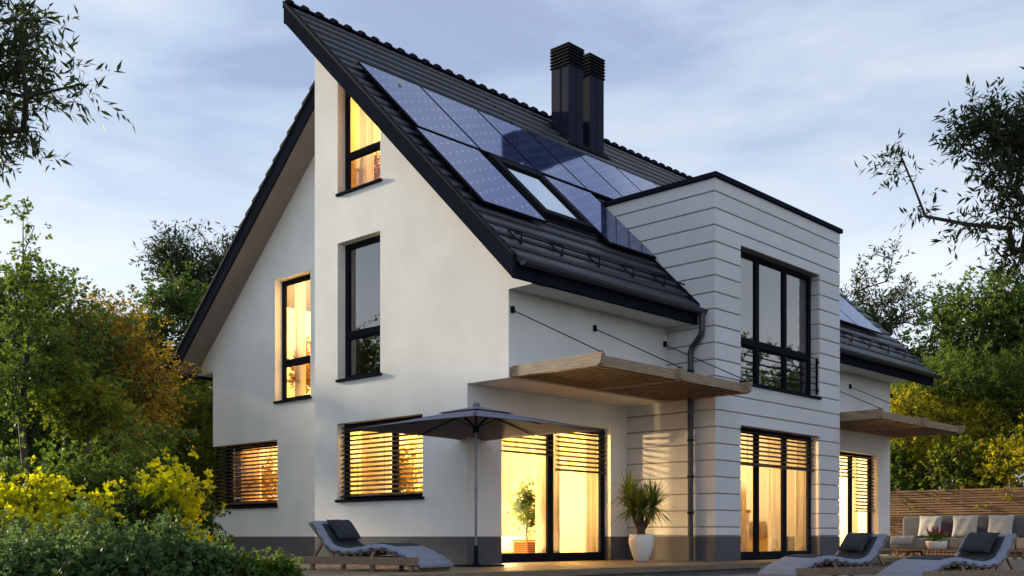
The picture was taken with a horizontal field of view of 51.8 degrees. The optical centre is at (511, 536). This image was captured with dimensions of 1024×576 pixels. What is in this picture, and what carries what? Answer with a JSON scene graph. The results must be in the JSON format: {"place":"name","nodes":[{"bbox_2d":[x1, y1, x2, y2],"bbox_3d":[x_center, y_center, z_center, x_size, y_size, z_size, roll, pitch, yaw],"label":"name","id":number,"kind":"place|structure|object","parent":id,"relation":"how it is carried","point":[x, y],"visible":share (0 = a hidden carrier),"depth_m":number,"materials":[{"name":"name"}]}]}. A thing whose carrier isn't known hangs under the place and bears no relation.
{"place":"outdoors","nodes":[
{"label":"outdoors","id":0,"kind":"place"},
{"bbox_2d":[287,336,309,393],"bbox_3d":[-4.548,-3.639,23.068,1.042,1.532,1.076,0,0,43],"label":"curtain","id":1,"kind":"object","parent":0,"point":[292,378],"visible":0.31,"depth_m":22.91,"materials":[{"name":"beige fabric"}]},
{"bbox_2d":[356,150,379,179],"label":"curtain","id":2,"kind":"object","parent":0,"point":[376,169],"visible":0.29,"depth_m":19.86,"materials":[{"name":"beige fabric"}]},
{"bbox_2d":[0,0,1023,532],"label":"sky","id":3,"kind":"structure","parent":0,"point":[781,99],"materials":[{"name":"blue"}]},
{"bbox_2d":[172,0,964,563],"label":"house","id":4,"kind":"structure","parent":0,"point":[566,262],"depth_m":19.41,"materials":[{"name":"paint"}]},
{"bbox_2d":[210,447,240,509],"bbox_3d":[-5.948,-1.335,24.901,0.405,1.440,2.395,0,0,43],"label":"corner window","id":5,"kind":"structure","parent":4,"relation":"in","point":[226,447],"depth_m":24.19,"materials":[{"name":"metal"}]},
{"bbox_2d":[218,441,277,508],"bbox_3d":[-5.804,-1.335,23.332,2.500,1.440,0.315,0,0,43],"label":"window","id":6,"kind":"structure","parent":4,"relation":"in","point":[271,445],"depth_m":23.39,"materials":[{"name":"metal"}]},
{"bbox_2d":[244,448,260,500],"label":"curtain","id":7,"kind":"object","parent":4,"relation":"hanging from","point":[252,455],"visible":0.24,"depth_m":23.97,"materials":[{"name":"beige fabric"}]},
{"bbox_2d":[241,447,276,500],"bbox_3d":[-5.622,-1.285,24.793,0.095,1.650,1.702,0,0,43],"label":"curtain","id":8,"kind":"object","parent":4,"relation":"hanging from","point":[273,453],"depth_m":24.58,"materials":[{"name":"beige fabric"}]},
{"bbox_2d":[273,274,311,403],"bbox_3d":[-4.507,-4.137,22.085,1.322,2.625,0.285,0,0,43],"label":"window","id":9,"kind":"structure","parent":4,"relation":"in","point":[286,363],"depth_m":22.54,"materials":[{"name":"metal"}]},
{"bbox_2d":[295,282,305,395],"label":"curtain","id":10,"kind":"object","parent":4,"relation":"hanging from","point":[300,334],"visible":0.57,"depth_m":22.66,"materials":[{"name":"beige fabric"}]},
{"bbox_2d":[351,248,361,374],"bbox_3d":[-2.882,-4.035,19.452,0.282,2.750,0.088,0,0,43],"label":"curtain","id":11,"kind":"object","parent":4,"relation":"hanging from","point":[356,344],"visible":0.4,"depth_m":19.43,"materials":[{"name":"grey fabric"}]},
{"bbox_2d":[335,91,381,196],"bbox_3d":[-2.674,-7.433,18.974,1.282,2.416,0.285,0,0,43],"label":"window","id":12,"kind":"structure","parent":4,"relation":"in","point":[374,147],"depth_m":19.41,"materials":[{"name":"metal"}]},
{"bbox_2d":[335,235,381,382],"bbox_3d":[-2.674,-4.098,18.974,1.282,2.545,0.285,0,0,43],"label":"window","id":13,"kind":"structure","parent":4,"relation":"in","point":[350,335],"depth_m":19.41,"materials":[{"name":"metal"}]},
{"bbox_2d":[359,107,373,184],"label":"curtain","id":14,"kind":"object","parent":4,"relation":"hanging from","point":[366,138],"depth_m":19.57,"materials":[{"name":"beige fabric"}]},
{"bbox_2d":[361,431,391,492],"bbox_3d":[-2.505,-1.260,19.437,0.852,1.600,0.095,0,0,43],"label":"curtain","id":15,"kind":"object","parent":4,"relation":"hanging from","point":[374,459],"visible":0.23,"depth_m":19.38,"materials":[{"name":"beige fabric"}]},
{"bbox_2d":[335,416,424,501],"bbox_3d":[-2.278,-1.345,18.600,2.412,1.440,0.285,0,0,43],"label":"window","id":16,"kind":"structure","parent":4,"relation":"in","point":[395,494],"depth_m":18.60,"materials":[{"name":"metal"}]},
{"bbox_2d":[502,536,525,552],"bbox_3d":[-0.647,-0.035,21.363,1.100,0.750,1.750,0,0,43],"label":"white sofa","id":17,"kind":"object","parent":4,"relation":"in","point":[507,544],"visible":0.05,"depth_m":21.19,"materials":[{"name":"white"}]},
{"bbox_2d":[513,540,534,552],"bbox_3d":[0.278,0.239,19.503,0.367,0.360,0.367,0,0,43],"label":"slatted planter","id":18,"kind":"object","parent":4,"relation":"on","point":[524,547],"visible":0.59,"depth_m":19.35,"materials":[{"name":"orange wood"}]},
{"bbox_2d":[507,477,534,541],"bbox_3d":[0.274,-0.498,19.519,1.011,1.226,0.776,0,0,43],"label":"indoor tree","id":19,"kind":"object","parent":18,"relation":"in","point":[524,506],"visible":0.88,"depth_m":19.44,"materials":[{"name":"green plant"}]},
{"bbox_2d":[535,436,553,552],"bbox_3d":[0.588,-0.835,18.988,0.096,2.450,0.442,0,0,43],"label":"curtain","id":20,"kind":"object","parent":4,"relation":"hanging from","point":[540,514],"visible":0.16,"depth_m":18.93,"materials":[{"name":"beige fabric"}]},
{"bbox_2d":[502,427,606,562],"bbox_3d":[0.752,-0.788,18.717,0.189,2.455,2.930,0,0,43],"label":"patio door","id":21,"kind":"structure","parent":4,"relation":"in","point":[549,555],"depth_m":18.85,"materials":[{"name":"metal"}]},
{"bbox_2d":[553,434,559,552],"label":"curtain","id":22,"kind":"object","parent":4,"relation":"hanging from","point":[556,511],"visible":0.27,"depth_m":19.27,"materials":[{"name":"beige fabric"}]},
{"bbox_2d":[585,434,597,551],"bbox_3d":[1.578,-0.835,20.034,0.094,2.450,0.522,0,0,43],"label":"curtain","id":23,"kind":"object","parent":4,"relation":"hanging from","point":[591,512],"visible":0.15,"depth_m":19.95,"materials":[{"name":"beige fabric"}]},
{"bbox_2d":[740,258,745,380],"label":"curtain","id":24,"kind":"object","parent":4,"relation":"hanging from","point":[743,304],"visible":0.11,"depth_m":19.97,"materials":[{"name":"grey fabric"}]},
{"bbox_2d":[740,433,746,551],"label":"curtain","id":25,"kind":"object","parent":4,"relation":"hanging from","point":[743,513],"visible":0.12,"depth_m":20.31,"materials":[{"name":"beige fabric"}]},
{"bbox_2d":[759,265,780,387],"bbox_3d":[5.080,-4.010,20.740,0.096,2.900,0.722,0,0,43],"label":"curtain","id":26,"kind":"object","parent":4,"relation":"hanging from","point":[770,305],"visible":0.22,"depth_m":20.72,"materials":[{"name":"grey fabric"}]},
{"bbox_2d":[768,437,780,550],"bbox_3d":[5.342,-0.835,21.250,0.096,2.450,0.622,0,0,43],"label":"curtain","id":27,"kind":"object","parent":4,"relation":"hanging from","point":[774,509],"visible":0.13,"depth_m":21.13,"materials":[{"name":"beige fabric"}]},
{"bbox_2d":[740,427,813,559],"bbox_3d":[5.122,-0.800,20.558,0.189,2.480,3.050,0,0,43],"label":"patio door","id":28,"kind":"structure","parent":4,"relation":"in","point":[756,554],"depth_m":20.71,"materials":[{"name":"metal"}]},
{"bbox_2d":[739,251,821,399],"bbox_3d":[5.151,-4.067,20.504,0.305,2.545,3.112,0,0,43],"label":"window","id":29,"kind":"structure","parent":4,"relation":"in","point":[784,271],"depth_m":20.88,"materials":[{"name":"metal"}]},
{"bbox_2d":[795,441,805,550],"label":"curtain","id":30,"kind":"object","parent":4,"relation":"hanging from","point":[800,510],"visible":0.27,"depth_m":22.02,"materials":[{"name":"beige fabric"}]},
{"bbox_2d":[798,279,805,392],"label":"curtain","id":31,"kind":"object","parent":4,"relation":"hanging from","point":[802,316],"visible":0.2,"depth_m":21.64,"materials":[{"name":"grey fabric"}]},
{"bbox_2d":[852,458,857,532],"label":"curtain","id":32,"kind":"object","parent":4,"relation":"hanging from","point":[854,518],"visible":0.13,"depth_m":26.12,"materials":[{"name":"beige fabric"}]},
{"bbox_2d":[838,452,874,533],"bbox_3d":[8.171,-0.780,25.265,0.189,2.440,2.140,0,0,43],"label":"patio door","id":33,"kind":"structure","parent":4,"relation":"in","point":[849,456],"depth_m":25.41,"materials":[{"name":"metal"}]},
{"bbox_3d":[-2.067,-0.305,19.643,0.396,0.388,0.396,0,0,43],"label":"slatted planter","id":34,"kind":"object","parent":4,"relation":"in","visible":0},
{"bbox_2d":[400,442,422,491],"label":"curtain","id":35,"kind":"object","parent":34,"relation":"in","point":[406,471],"visible":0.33,"depth_m":19.57,"materials":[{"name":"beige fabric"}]},
{"bbox_3d":[-5.590,-0.405,24.214,0.396,0.388,0.396,0,0,43],"label":"slatted planter","id":36,"kind":"object","parent":4,"relation":"in","visible":0},
{"bbox_2d":[248,454,276,499],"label":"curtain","id":37,"kind":"object","parent":36,"relation":"in","point":[275,476],"visible":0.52,"depth_m":24.09,"materials":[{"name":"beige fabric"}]},
{"bbox_2d":[746,510,750,551],"bbox_3d":[4.741,-0.080,22.839,0.540,1.000,0.740,0,0,43],"label":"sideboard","id":38,"kind":"object","parent":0,"point":[747,523],"visible":0.16,"depth_m":22.86,"materials":[{"name":"brown wood"}]},
{"bbox_2d":[709,565,1023,575],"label":"terrace paving","id":39,"kind":"structure","parent":0,"point":[1004,567],"depth_m":16.94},
{"bbox_2d":[757,533,889,575],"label":"sun lounger","id":40,"kind":"object","parent":39,"relation":"on","point":[853,554],"visible":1,"depth_m":14.80,"materials":[{"name":"grey fabric"}]},
{"bbox_2d":[876,532,1023,575],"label":"sun lounger","id":41,"kind":"object","parent":39,"relation":"on","point":[978,554],"visible":1,"depth_m":13.57,"materials":[{"name":"grey fabric"}]},
{"bbox_2d":[880,554,1023,565],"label":"patio slab","id":42,"kind":"structure","parent":0,"point":[1019,561],"depth_m":22.96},
{"bbox_2d":[882,549,1023,559],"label":"garden table","id":43,"kind":"object","parent":42,"relation":"on","point":[920,551],"visible":0.59,"depth_m":23.90,"materials":[{"name":"brown wood"}]},
{"bbox_2d":[926,541,947,548],"bbox_3d":[9.694,0.196,24.073,0.470,0.181,0.470,0,0,43],"label":"flower bowl","id":44,"kind":"object","parent":43,"relation":"on","point":[936,545],"visible":0.94,"depth_m":23.89,"materials":[{"name":"white ceramic"}]},
{"bbox_2d":[925,524,950,541],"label":"flower plant","id":45,"kind":"object","parent":44,"relation":"on","point":[940,535],"visible":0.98,"depth_m":23.99,"materials":[{"name":"green plant"}]},
{"bbox_2d":[889,515,1023,556],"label":"outdoor sofa","id":46,"kind":"object","parent":42,"relation":"on","point":[911,525],"visible":0.43,"depth_m":27.09,"materials":[{"name":"grey fabric"}]},
{"bbox_2d":[890,536,918,544],"bbox_3d":[10.404,0.097,27.766,0.663,0.235,0.857,0,0,43],"label":"seat cushion","id":47,"kind":"object","parent":46,"relation":"on","point":[901,540],"visible":1,"depth_m":27.45,"materials":[{"name":"beige fabric"}]},
{"bbox_2d":[917,516,941,537],"bbox_3d":[10.966,-0.260,27.674,0.294,0.580,0.640,0,0,-38],"label":"scatter cushion","id":48,"kind":"object","parent":46,"relation":"on","point":[929,522],"visible":0.78,"depth_m":27.62,"materials":[{"name":"beige fabric"}]},
{"bbox_2d":[951,515,978,537],"bbox_3d":[11.620,-0.260,27.055,0.640,0.580,0.295,0,0,41],"label":"scatter cushion","id":49,"kind":"object","parent":46,"relation":"on","point":[963,526],"visible":0.88,"depth_m":26.98,"materials":[{"name":"beige fabric"}]},
{"bbox_2d":[987,514,1014,533],"bbox_3d":[12.252,-0.260,26.457,0.295,0.580,0.640,0,0,-43],"label":"scatter cushion","id":50,"kind":"object","parent":46,"relation":"on","point":[1002,524],"visible":0.84,"depth_m":26.35,"materials":[{"name":"beige fabric"}]},
{"label":"ground","id":51,"kind":"structure","parent":0,"visible":0},
{"bbox_2d":[0,433,72,501],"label":"hedge shrub","id":52,"kind":"object","parent":51,"relation":"on","point":[10,470],"visible":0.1,"depth_m":14.75,"materials":[{"name":"green plant"}]},
{"bbox_2d":[0,455,77,534],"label":"hedge shrub","id":53,"kind":"object","parent":51,"relation":"on","point":[22,492],"visible":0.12,"depth_m":13.49,"materials":[{"name":"yellow plant"}]},
{"bbox_2d":[0,510,94,550],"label":"garden bush","id":54,"kind":"object","parent":51,"relation":"on","point":[3,530],"depth_m":10.15,"materials":[{"name":"green plant"}]},
{"bbox_2d":[0,194,103,471],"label":"young maple","id":55,"kind":"object","parent":51,"relation":"on","point":[25,371],"visible":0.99,"depth_m":16.90,"materials":[{"name":"green plant"}]},
{"bbox_2d":[0,507,120,575],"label":"garden bush","id":56,"kind":"object","parent":51,"relation":"on","point":[20,560],"visible":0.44,"depth_m":9.07,"materials":[{"name":"green plant"}]},
{"bbox_2d":[0,474,129,539],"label":"hedge shrub","id":57,"kind":"object","parent":51,"relation":"on","point":[57,512],"visible":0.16,"depth_m":13.32,"materials":[{"name":"green plant"}]},
{"bbox_2d":[2,289,131,489],"bbox_3d":[-11.852,-2.959,29.003,5.227,7.424,5.590,0,0,43],"label":"lime broadleaf tree","id":58,"kind":"object","parent":51,"relation":"on","point":[48,344],"visible":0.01,"depth_m":28.43,"materials":[{"name":"green plant"}]},
{"bbox_2d":[0,0,135,221],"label":"broadleaf tree","id":59,"kind":"object","parent":51,"relation":"on","point":[20,58],"visible":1,"depth_m":12.05,"materials":[{"name":"green plant"}]},
{"bbox_2d":[33,434,129,512],"bbox_3d":[-6.338,-0.224,15.213,1.922,2.456,1.984,0,0,43],"label":"hedge shrub","id":60,"kind":"object","parent":51,"relation":"on","point":[81,470],"visible":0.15,"depth_m":14.99,"materials":[{"name":"green plant"}]},
{"bbox_2d":[0,245,173,499],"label":"broadleaf tree","id":61,"kind":"object","parent":51,"relation":"on","point":[37,431],"visible":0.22,"depth_m":20.25,"materials":[{"name":"green plant"}]},
{"bbox_2d":[21,353,156,486],"bbox_3d":[-6.974,-1.168,17.551,2.360,3.821,1.742,0,0,9],"label":"lime tree","id":62,"kind":"object","parent":51,"relation":"on","point":[87,416],"visible":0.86,"depth_m":17.34,"materials":[{"name":"green plant"}]},
{"bbox_2d":[9,495,219,575],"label":"garden bush","id":63,"kind":"object","parent":51,"relation":"on","point":[129,552],"visible":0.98,"depth_m":8.92,"materials":[{"name":"green plant"}]},
{"bbox_2d":[42,286,205,469],"bbox_3d":[-8.195,-2.242,21.955,3.667,5.980,3.416,0,0,43],"label":"tree","id":64,"kind":"object","parent":51,"relation":"on","point":[143,362],"visible":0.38,"depth_m":21.73,"materials":[{"name":"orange plant"}]},
{"bbox_2d":[89,473,190,536],"bbox_3d":[-5.273,0.185,14.370,1.688,2.060,1.841,0,0,-30],"label":"hedge shrub","id":65,"kind":"object","parent":51,"relation":"on","point":[127,508],"visible":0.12,"depth_m":14.08,"materials":[{"name":"green plant"}]},
{"bbox_2d":[83,415,198,537],"bbox_3d":[-5.506,-0.337,15.655,1.779,2.820,1.831,0,0,3],"label":"hedge shrub","id":66,"kind":"object","parent":51,"relation":"on","point":[137,464],"visible":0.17,"depth_m":15.36,"materials":[{"name":"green plant"}]},
{"bbox_2d":[102,447,227,543],"bbox_3d":[-4.913,-0.107,14.599,1.592,2.336,1.693,0,0,43],"label":"hedge shrub","id":67,"kind":"object","parent":51,"relation":"on","point":[164,489],"visible":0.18,"depth_m":14.47,"materials":[{"name":"yellow plant"}]},
{"bbox_2d":[91,260,240,483],"bbox_3d":[-9.121,-3.192,28.116,5.593,7.892,4.484,0,0,9],"label":"broadleaf tree","id":68,"kind":"object","parent":51,"relation":"on","point":[181,311],"visible":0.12,"depth_m":27.24,"materials":[{"name":"green plant"}]},
{"bbox_2d":[109,373,240,521],"bbox_3d":[-8.107,-1.705,25.872,4.405,4.903,3.212,0,0,2],"label":"willow bush","id":69,"kind":"object","parent":51,"relation":"on","point":[203,450],"visible":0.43,"depth_m":25.49,"materials":[{"name":"green plant"}]},
{"bbox_2d":[128,217,237,510],"bbox_3d":[-9.053,-4.376,30.963,4.017,10.249,3.996,0,0,43],"label":"broadleaf tree","id":70,"kind":"object","parent":51,"relation":"on","point":[205,272],"visible":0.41,"depth_m":30.45,"materials":[{"name":"green plant"}]},
{"bbox_2d":[128,475,239,535],"bbox_3d":[-6.123,-0.410,28.503,0.090,2.260,15.070,0,0,43],"label":"slatted fence","id":71,"kind":"object","parent":51,"relation":"on","point":[208,504],"depth_m":26.75,"materials":[{"name":"brown wood"}]},
{"bbox_2d":[124,514,254,575],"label":"garden bush","id":72,"kind":"object","parent":51,"relation":"on","point":[214,566],"visible":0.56,"depth_m":9.31,"materials":[{"name":"green plant"}]},
{"bbox_2d":[171,476,236,552],"bbox_3d":[-5.246,-0.007,16.608,1.819,2.341,1.746,0,0,-9],"label":"hedge shrub","id":73,"kind":"object","parent":51,"relation":"on","point":[208,522],"visible":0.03,"depth_m":16.60,"materials":[{"name":"green plant"}]},
{"bbox_2d":[216,543,284,575],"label":"bush","id":74,"kind":"object","parent":51,"relation":"on","point":[241,567],"visible":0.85,"depth_m":9.51,"materials":[{"name":"green plant"}]},
{"bbox_2d":[252,547,308,575],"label":"bush","id":75,"kind":"object","parent":51,"relation":"on","point":[289,568],"visible":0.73,"depth_m":9.71,"materials":[{"name":"green plant"}]},
{"bbox_2d":[572,562,893,575],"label":"deck base","id":76,"kind":"object","parent":51,"relation":"on","point":[716,572],"visible":0.18,"depth_m":16.61,"materials":[{"name":"wood"}]},
{"bbox_2d":[272,556,909,575],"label":"deck","id":77,"kind":"structure","parent":76,"relation":"on","point":[348,570],"depth_m":15.07,"materials":[{"name":"brown wood"}]},
{"bbox_2d":[300,519,452,571],"bbox_3d":[-1.778,0.105,13.816,1.897,0.666,0.782,0,0,27],"label":"sun lounger","id":78,"kind":"object","parent":77,"relation":"on","point":[342,541],"visible":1,"depth_m":13.61,"materials":[{"name":"grey fabric"}]},
{"bbox_2d":[347,402,604,566],"bbox_3d":[-0.531,-0.768,15.533,2.710,2.412,2.710,0,0,43],"label":"parasol","id":79,"kind":"object","parent":77,"relation":"on","point":[481,423],"visible":0.99,"depth_m":15.87,"materials":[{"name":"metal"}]},
{"bbox_2d":[629,534,653,560],"bbox_3d":[2.278,0.199,18.561,0.444,0.477,0.444,0,0,43],"label":"yucca pot","id":80,"kind":"object","parent":77,"relation":"on","point":[641,546],"visible":1,"depth_m":18.40,"materials":[{"name":"white ceramic"}]},
{"bbox_2d":[607,467,679,533],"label":"yucca","id":81,"kind":"object","parent":80,"relation":"in","point":[632,500],"visible":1,"depth_m":18.47,"materials":[{"name":"green plant"}]},
{"bbox_2d":[396,558,902,575],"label":"deck edge","id":82,"kind":"object","parent":76,"relation":"on","point":[571,572],"visible":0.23,"depth_m":14.91,"materials":[{"name":"brown wood"}]},
{"bbox_2d":[838,229,933,401],"bbox_3d":[12.297,-4.673,35.126,4.552,10.847,4.625,0,0,43],"label":"broadleaf tree","id":83,"kind":"object","parent":51,"relation":"on","point":[891,324],"visible":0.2,"depth_m":34.84,"materials":[{"name":"green plant"}]},
{"bbox_2d":[890,437,941,554],"bbox_3d":[10.898,-1.020,30.403,3.297,4.434,2.998,0,0,43],"label":"hedge shrub","id":84,"kind":"object","parent":51,"relation":"on","point":[898,460],"visible":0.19,"depth_m":29.70,"materials":[{"name":"green plant"}]},
{"bbox_2d":[854,66,1023,291],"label":"tree","id":85,"kind":"object","parent":51,"relation":"on","point":[1005,142],"visible":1,"depth_m":15.90,"materials":[{"name":"green plant"}]},
{"bbox_2d":[895,325,1006,494],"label":"broadleaf tree","id":86,"kind":"object","parent":51,"relation":"on","point":[907,332],"depth_m":40.83,"materials":[{"name":"green plant"}]},
{"bbox_2d":[890,332,1023,482],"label":"willow bush","id":87,"kind":"object","parent":51,"relation":"on","point":[957,373],"visible":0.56,"depth_m":30.68,"materials":[{"name":"green plant"}]},
{"bbox_2d":[890,381,1023,554],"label":"willow bush","id":88,"kind":"object","parent":51,"relation":"on","point":[951,412],"visible":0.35,"depth_m":30.14,"materials":[{"name":"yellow plant"}]},
{"bbox_2d":[890,486,1023,555],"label":"slatted fence","id":89,"kind":"object","parent":51,"relation":"on","point":[898,508],"visible":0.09,"depth_m":28.13,"materials":[{"name":"brown wood"}]},
{"bbox_2d":[898,434,1018,552],"bbox_3d":[12.383,-0.944,29.200,3.373,3.993,2.856,0,0,22],"label":"hedge shrub","id":90,"kind":"object","parent":51,"relation":"on","point":[950,453],"visible":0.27,"depth_m":28.84,"materials":[{"name":"green plant"}]},
{"bbox_2d":[904,256,1023,492],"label":"broadleaf tree","id":91,"kind":"object","parent":51,"relation":"on","point":[997,316],"visible":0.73,"depth_m":32.24,"materials":[{"name":"green plant"}]},
{"bbox_2d":[958,413,1023,553],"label":"hedge shrub","id":92,"kind":"object","parent":51,"relation":"on","point":[1006,468],"visible":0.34,"depth_m":27.77,"materials":[{"name":"green plant"}]},
{"bbox_2d":[978,353,1023,484],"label":"willow bush","id":93,"kind":"object","parent":51,"relation":"on","point":[1018,400],"visible":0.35,"depth_m":30.23,"materials":[{"name":"green plant"}]}
]}

